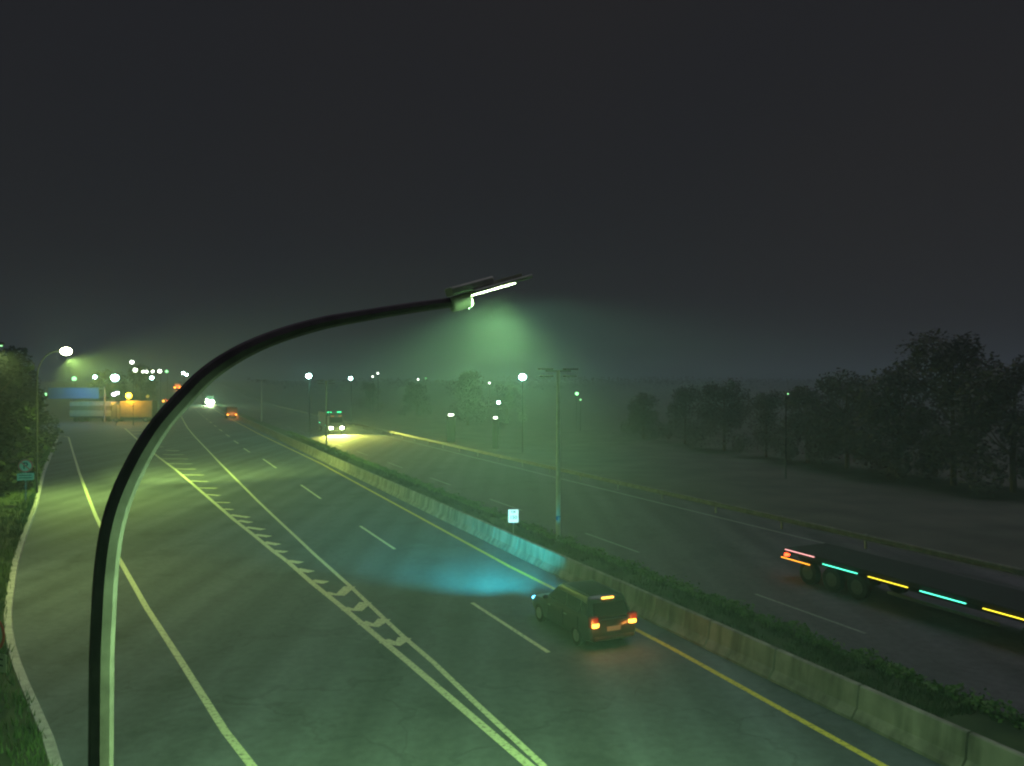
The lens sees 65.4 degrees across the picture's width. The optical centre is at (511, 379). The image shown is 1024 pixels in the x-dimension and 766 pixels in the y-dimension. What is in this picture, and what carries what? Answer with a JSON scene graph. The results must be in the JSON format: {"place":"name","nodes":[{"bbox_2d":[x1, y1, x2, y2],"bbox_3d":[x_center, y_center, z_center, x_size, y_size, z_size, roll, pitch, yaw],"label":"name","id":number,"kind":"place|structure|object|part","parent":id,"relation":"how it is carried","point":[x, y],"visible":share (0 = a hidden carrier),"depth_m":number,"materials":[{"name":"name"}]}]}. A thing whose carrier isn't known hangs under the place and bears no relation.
{"place":"outdoors","nodes":[
{"label":"outdoors","id":0,"kind":"place"},
{"bbox_2d":[13,381,942,765],"bbox_3d":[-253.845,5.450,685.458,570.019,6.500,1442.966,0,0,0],"label":"road","id":1,"kind":"structure","parent":0,"point":[287,663],"depth_m":25.98,"materials":[{"name":"grey asphalt"}]},
{"bbox_2d":[70,401,116,421],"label":"truck","id":2,"kind":"object","parent":1,"relation":"on","point":[82,411],"visible":0.98,"depth_m":163.05,"materials":[{"name":"paint"}]},
{"bbox_2d":[110,392,156,421],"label":"truck","id":3,"kind":"object","parent":1,"relation":"on","point":[145,411],"visible":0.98,"depth_m":162.90,"materials":[{"name":"orange paint"}]},
{"bbox_2d":[58,435,256,765],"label":"edge line","id":4,"kind":"object","parent":1,"relation":"on","point":[241,752],"visible":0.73,"depth_m":24.16,"materials":[{"name":"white paint"}]},
{"bbox_2d":[174,383,180,389],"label":"truck","id":5,"kind":"object","parent":1,"relation":"on","point":[177,385],"visible":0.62,"depth_m":388.65,"materials":[{"name":"paint"}]},
{"bbox_2d":[204,394,213,404],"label":"truck","id":6,"kind":"object","parent":1,"relation":"on","point":[208,398],"visible":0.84,"depth_m":260.66,"materials":[{"name":"paint"}]},
{"bbox_2d":[225,406,236,418],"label":"truck","id":7,"kind":"object","parent":1,"relation":"on","point":[230,410],"visible":1,"depth_m":175.50,"materials":[{"name":"paint"}]},
{"bbox_2d":[163,450,410,645],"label":"gore hatching","id":8,"kind":"object","parent":1,"relation":"on","point":[362,606],"visible":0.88,"depth_m":32.69,"materials":[{"name":"white paint"}]},
{"bbox_2d":[124,390,547,765],"bbox_3d":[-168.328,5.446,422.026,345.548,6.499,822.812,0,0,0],"label":"gore line","id":9,"kind":"object","parent":1,"relation":"on","point":[497,738],"visible":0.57,"depth_m":24.68,"materials":[{"name":"white paint"}]},
{"bbox_2d":[191,404,549,652],"bbox_3d":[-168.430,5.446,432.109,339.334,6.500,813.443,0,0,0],"label":"lane line","id":10,"kind":"object","parent":1,"relation":"on","point":[503,622],"visible":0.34,"depth_m":29.63,"materials":[{"name":"white paint"}]},
{"bbox_2d":[199,395,887,765],"bbox_3d":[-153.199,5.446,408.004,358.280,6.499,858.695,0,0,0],"label":"yellow line","id":11,"kind":"object","parent":1,"relation":"on","point":[825,733],"visible":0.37,"depth_m":23.96,"materials":[{"name":"paint"}]},
{"bbox_2d":[532,579,636,645],"bbox_3d":[2.361,7.860,27.667,2.140,1.660,4.555,0,0,-24],"label":"car","id":12,"kind":"object","parent":1,"relation":"on","point":[591,610],"visible":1,"depth_m":26.07,"materials":[{"name":"grey paint"}]},
{"bbox_3d":[1.593,7.430,27.507,0.110,0.400,1.120,0,0,-24],"label":"side window","id":13,"kind":"part","parent":12,"relation":"part of","materials":[{"name":"black glass"}]},
{"bbox_3d":[2.048,7.430,26.489,0.110,0.400,0.950,0,0,-24],"label":"side window","id":14,"kind":"part","parent":12,"relation":"part of","materials":[{"name":"black glass"}]},
{"bbox_3d":[2.340,7.420,25.842,0.105,0.380,0.470,0,0,-24],"label":"side window","id":15,"kind":"part","parent":12,"relation":"part of","materials":[{"name":"black glass"}]},
{"bbox_3d":[3.161,7.415,25.877,1.320,0.430,0.247,0,0,-24],"label":"rear window","id":16,"kind":"part","parent":12,"relation":"part of","materials":[{"name":"black glass"}]},
{"bbox_2d":[0,0,1023,379],"label":"sky","id":17,"kind":"structure","parent":0,"point":[702,189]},
{"bbox_2d":[5,380,1023,620],"bbox_3d":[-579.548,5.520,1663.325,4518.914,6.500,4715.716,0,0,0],"label":"ground","id":18,"kind":"structure","parent":0,"point":[940,513],"depth_m":87.27,"materials":[{"name":"green plant"}]},
{"bbox_2d":[0,349,56,495],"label":"tree","id":19,"kind":"object","parent":18,"relation":"on","point":[9,467],"visible":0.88,"depth_m":60.99,"materials":[{"name":"green plant"}]},
{"bbox_2d":[0,431,59,765],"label":"verge","id":20,"kind":"structure","parent":18,"relation":"on","point":[5,714],"depth_m":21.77,"materials":[{"name":"green plant"}]},
{"bbox_2d":[0,621,6,672],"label":"no parking sign","id":21,"kind":"object","parent":20,"relation":"on","point":[3,662],"visible":1,"depth_m":22.32,"materials":[{"name":"metal"}]},
{"bbox_2d":[17,459,33,501],"bbox_3d":[-33.539,7.058,55.025,1.035,3.084,0.126,0,0,-20],"label":"no parking sign","id":22,"kind":"object","parent":20,"relation":"on","point":[25,465],"visible":0.99,"depth_m":54.99,"materials":[{"name":"metal"}]},
{"bbox_2d":[36,347,71,492],"bbox_3d":[-34.452,3.104,60.000,2.666,10.992,0.702,0,0,0],"label":"street lamp","id":23,"kind":"object","parent":20,"relation":"on","point":[66,351],"visible":1,"depth_m":59.94,"materials":[{"name":"metal"}]},
{"bbox_2d":[88,273,532,765],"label":"street lamp","id":24,"kind":"object","parent":20,"relation":"on","point":[177,404],"visible":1,"depth_m":7.55,"materials":[{"name":"metal"}]},
{"bbox_2d":[0,345,63,448],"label":"tree","id":25,"kind":"object","parent":18,"relation":"on","point":[29,394],"visible":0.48,"depth_m":92.63,"materials":[{"name":"green plant"}]},
{"bbox_2d":[4,438,62,765],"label":"kerb","id":26,"kind":"structure","parent":18,"relation":"on","point":[50,747],"depth_m":24.84,"materials":[{"name":"concrete"}]},
{"bbox_2d":[5,368,61,432],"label":"tree","id":27,"kind":"object","parent":18,"relation":"on","point":[43,413],"visible":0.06,"depth_m":126.69,"materials":[{"name":"green plant"}]},
{"bbox_2d":[44,387,104,421],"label":"sign gantry","id":28,"kind":"object","parent":18,"relation":"on","point":[73,393],"visible":0.83,"depth_m":161.74,"materials":[{"name":"metal"}]},
{"bbox_2d":[88,369,127,403],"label":"tree","id":29,"kind":"object","parent":18,"relation":"on","point":[105,377],"visible":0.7,"depth_m":214.93,"materials":[{"name":"green plant"}]},
{"bbox_2d":[111,374,118,380],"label":"distant street lamp","id":30,"kind":"object","parent":18,"relation":"on","point":[114,377],"visible":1,"depth_m":149.68,"materials":[{"name":"glass"}]},
{"bbox_2d":[130,360,133,424],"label":"distant street lamp","id":31,"kind":"object","parent":18,"relation":"on","point":[131,361],"visible":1,"depth_m":150.49,"materials":[{"name":"metal"}]},
{"bbox_2d":[133,368,136,419],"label":"distant street lamp","id":32,"kind":"object","parent":18,"relation":"on","point":[134,369],"visible":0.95,"depth_m":170.49,"materials":[{"name":"metal"}]},
{"bbox_2d":[119,364,158,400],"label":"tree","id":33,"kind":"object","parent":18,"relation":"on","point":[140,375],"visible":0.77,"depth_m":224.45,"materials":[{"name":"green plant"}]},
{"bbox_2d":[151,370,153,400],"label":"distant street lamp","id":34,"kind":"object","parent":18,"relation":"on","point":[152,371],"visible":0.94,"depth_m":220.45,"materials":[{"name":"metal"}]},
{"bbox_2d":[158,369,161,408],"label":"distant street lamp","id":35,"kind":"object","parent":18,"relation":"on","point":[159,371],"visible":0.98,"depth_m":200.44,"materials":[{"name":"metal"}]},
{"bbox_2d":[165,370,167,400],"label":"distant street lamp","id":36,"kind":"object","parent":18,"relation":"on","point":[166,371],"visible":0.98,"depth_m":240.48,"materials":[{"name":"metal"}]},
{"bbox_2d":[306,373,310,436],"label":"distant street lamp","id":37,"kind":"object","parent":18,"relation":"on","point":[308,375],"visible":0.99,"depth_m":120.44,"materials":[{"name":"metal"}]},
{"bbox_2d":[349,376,351,424],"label":"distant street lamp","id":38,"kind":"object","parent":18,"relation":"on","point":[350,377],"visible":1,"depth_m":150.49,"materials":[{"name":"metal"}]},
{"bbox_2d":[354,382,384,411],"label":"tree","id":39,"kind":"object","parent":18,"relation":"on","point":[370,390],"visible":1,"depth_m":214.74,"materials":[{"name":"green plant"}]},
{"bbox_2d":[398,382,433,416],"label":"tree","id":40,"kind":"object","parent":18,"relation":"on","point":[414,389],"visible":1,"depth_m":188.84,"materials":[{"name":"green plant"}]},
{"bbox_2d":[447,414,454,441],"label":"lamp post","id":41,"kind":"object","parent":18,"relation":"on","point":[450,427],"visible":1,"depth_m":110.10,"materials":[{"name":"metal"}]},
{"bbox_2d":[445,369,491,425],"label":"tree","id":42,"kind":"object","parent":18,"relation":"on","point":[468,378],"visible":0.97,"depth_m":149.16,"materials":[{"name":"green plant"}]},
{"bbox_2d":[489,382,489,419],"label":"distant street lamp","id":43,"kind":"object","parent":18,"relation":"on","point":[489,399],"visible":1,"depth_m":170.45,"materials":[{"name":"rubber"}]},
{"bbox_2d":[492,417,497,448],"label":"lamp post","id":44,"kind":"object","parent":18,"relation":"on","point":[494,433],"visible":1,"depth_m":100.10,"materials":[{"name":"metal"}]},
{"bbox_2d":[497,401,499,433],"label":"distant street lamp","id":45,"kind":"object","parent":18,"relation":"on","point":[498,402],"visible":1,"depth_m":127.44,"materials":[{"name":"metal"}]},
{"bbox_2d":[489,384,527,422],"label":"tree","id":46,"kind":"object","parent":18,"relation":"on","point":[508,400],"visible":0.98,"depth_m":159.41,"materials":[{"name":"green plant"}]},
{"bbox_2d":[519,373,525,452],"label":"distant street lamp","id":47,"kind":"object","parent":18,"relation":"on","point":[522,376],"visible":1,"depth_m":95.44,"materials":[{"name":"metal"}]},
{"bbox_2d":[575,392,578,428],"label":"distant street lamp","id":48,"kind":"object","parent":18,"relation":"on","point":[576,393],"visible":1,"depth_m":140.44,"materials":[{"name":"metal"}]},
{"bbox_2d":[580,399,580,430],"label":"distant street lamp","id":49,"kind":"object","parent":18,"relation":"on","point":[580,414],"visible":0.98,"depth_m":135.46,"materials":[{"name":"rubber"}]},
{"bbox_2d":[202,389,1023,752],"bbox_3d":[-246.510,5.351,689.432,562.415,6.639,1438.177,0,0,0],"label":"median strip","id":50,"kind":"object","parent":18,"relation":"on","point":[994,729],"visible":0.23,"depth_m":26.26,"materials":[{"name":"grey concrete"}]},
{"bbox_2d":[258,380,264,421],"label":"median lamp post","id":51,"kind":"object","parent":50,"relation":"on","point":[261,399],"visible":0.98,"depth_m":162.67,"materials":[{"name":"metal"}]},
{"bbox_2d":[317,380,335,447],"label":"median lamp post","id":52,"kind":"object","parent":50,"relation":"on","point":[326,409],"visible":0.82,"depth_m":100.58,"materials":[{"name":"metal"}]},
{"bbox_2d":[508,509,518,533],"bbox_3d":[0.073,7.853,42.754,0.570,1.795,0.074,0,0,-3],"label":"milepost sign","id":53,"kind":"object","parent":50,"relation":"on","point":[513,516],"visible":0.99,"depth_m":42.72,"materials":[{"name":"metal"}]},
{"bbox_2d":[538,368,578,541],"bbox_3d":[2.471,4.080,42.610,2.300,9.340,0.400,0,0,-24],"label":"median lamp post","id":54,"kind":"object","parent":50,"relation":"on","point":[558,516],"visible":0.88,"depth_m":42.52,"materials":[{"name":"metal"}]},
{"bbox_2d":[201,393,1023,765],"bbox_3d":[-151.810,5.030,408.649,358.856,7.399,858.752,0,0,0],"label":"concrete barrier","id":55,"kind":"object","parent":50,"relation":"on","point":[931,737],"visible":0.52,"depth_m":23.68,"materials":[{"name":"grey concrete"}]},
{"bbox_2d":[286,430,1023,729],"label":"hedge","id":56,"kind":"object","parent":50,"relation":"on","point":[986,705],"visible":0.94,"depth_m":28.00,"materials":[{"name":"green plant"}]},
{"bbox_2d":[216,381,1023,575],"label":"guardrail","id":57,"kind":"object","parent":18,"relation":"on","point":[960,558],"visible":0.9,"depth_m":47.25,"materials":[{"name":"metal"}]},
{"bbox_2d":[247,376,1023,391],"bbox_3d":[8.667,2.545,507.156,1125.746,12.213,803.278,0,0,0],"label":"distant woods","id":58,"kind":"object","parent":18,"relation":"on","point":[436,382],"visible":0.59,"depth_m":536.84,"materials":[{"name":"green plant"}]},
{"bbox_2d":[619,392,665,439],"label":"tree","id":59,"kind":"object","parent":18,"relation":"on","point":[640,413],"visible":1,"depth_m":117.05,"materials":[{"name":"green plant"}]},
{"bbox_2d":[659,384,710,443],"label":"tree","id":60,"kind":"object","parent":18,"relation":"on","point":[684,397],"visible":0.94,"depth_m":107.18,"materials":[{"name":"green plant"}]},
{"bbox_2d":[687,378,755,450],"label":"tree","id":61,"kind":"object","parent":18,"relation":"on","point":[727,415],"visible":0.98,"depth_m":97.77,"materials":[{"name":"green plant"}]},
{"bbox_2d":[731,389,803,457],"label":"tree","id":62,"kind":"object","parent":18,"relation":"on","point":[764,418],"visible":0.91,"depth_m":89.37,"materials":[{"name":"green plant"}]},
{"bbox_2d":[784,392,789,478],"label":"distant street lamp","id":63,"kind":"object","parent":18,"relation":"on","point":[786,437],"visible":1,"depth_m":70.47,"materials":[{"name":"metal"}]},
{"bbox_2d":[768,384,843,465],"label":"tree","id":64,"kind":"object","parent":18,"relation":"on","point":[805,398],"visible":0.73,"depth_m":82.96,"materials":[{"name":"green plant"}]},
{"bbox_2d":[800,368,891,469],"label":"tree","id":65,"kind":"object","parent":18,"relation":"on","point":[834,421],"visible":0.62,"depth_m":77.67,"materials":[{"name":"green plant"}]},
{"bbox_2d":[839,363,961,480],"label":"tree","id":66,"kind":"object","parent":18,"relation":"on","point":[895,383],"visible":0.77,"depth_m":70.78,"materials":[{"name":"green plant"}]},
{"bbox_2d":[861,328,1023,485],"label":"tree","id":67,"kind":"object","parent":18,"relation":"on","point":[946,358],"visible":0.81,"depth_m":65.80,"materials":[{"name":"green plant"}]},
{"bbox_2d":[945,352,1023,497],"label":"tree","id":68,"kind":"object","parent":18,"relation":"on","point":[986,407],"visible":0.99,"depth_m":60.82,"materials":[{"name":"green plant"}]},
{"bbox_2d":[206,381,1023,717],"bbox_3d":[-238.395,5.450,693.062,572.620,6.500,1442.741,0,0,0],"label":"road","id":69,"kind":"structure","parent":0,"point":[746,563],"depth_m":40.32,"materials":[{"name":"grey asphalt"}]},
{"bbox_2d":[318,411,343,433],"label":"truck","id":70,"kind":"object","parent":69,"relation":"on","point":[335,422],"visible":0.94,"depth_m":127.31,"materials":[{"name":"paint"}]},
{"bbox_2d":[222,384,822,542],"bbox_3d":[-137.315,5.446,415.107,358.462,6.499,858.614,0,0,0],"label":"edge line","id":71,"kind":"object","parent":69,"relation":"on","point":[601,488],"visible":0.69,"depth_m":59.73,"materials":[{"name":"paint"}]},
{"bbox_2d":[208,387,864,633],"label":"lane line","id":72,"kind":"object","parent":69,"relation":"on","point":[637,551],"visible":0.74,"depth_m":31.73,"materials":[{"name":"paint"}]},
{"bbox_2d":[782,543,1023,645],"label":"flatbed lorry","id":73,"kind":"object","parent":69,"relation":"on","point":[862,572],"visible":1,"depth_m":30.61,"materials":[{"name":"metal"}]},
{"bbox_2d":[288,435,973,717],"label":"median grass","id":74,"kind":"structure","parent":0,"point":[956,710],"depth_m":27.22,"materials":[{"name":"green plant"}]}
]}

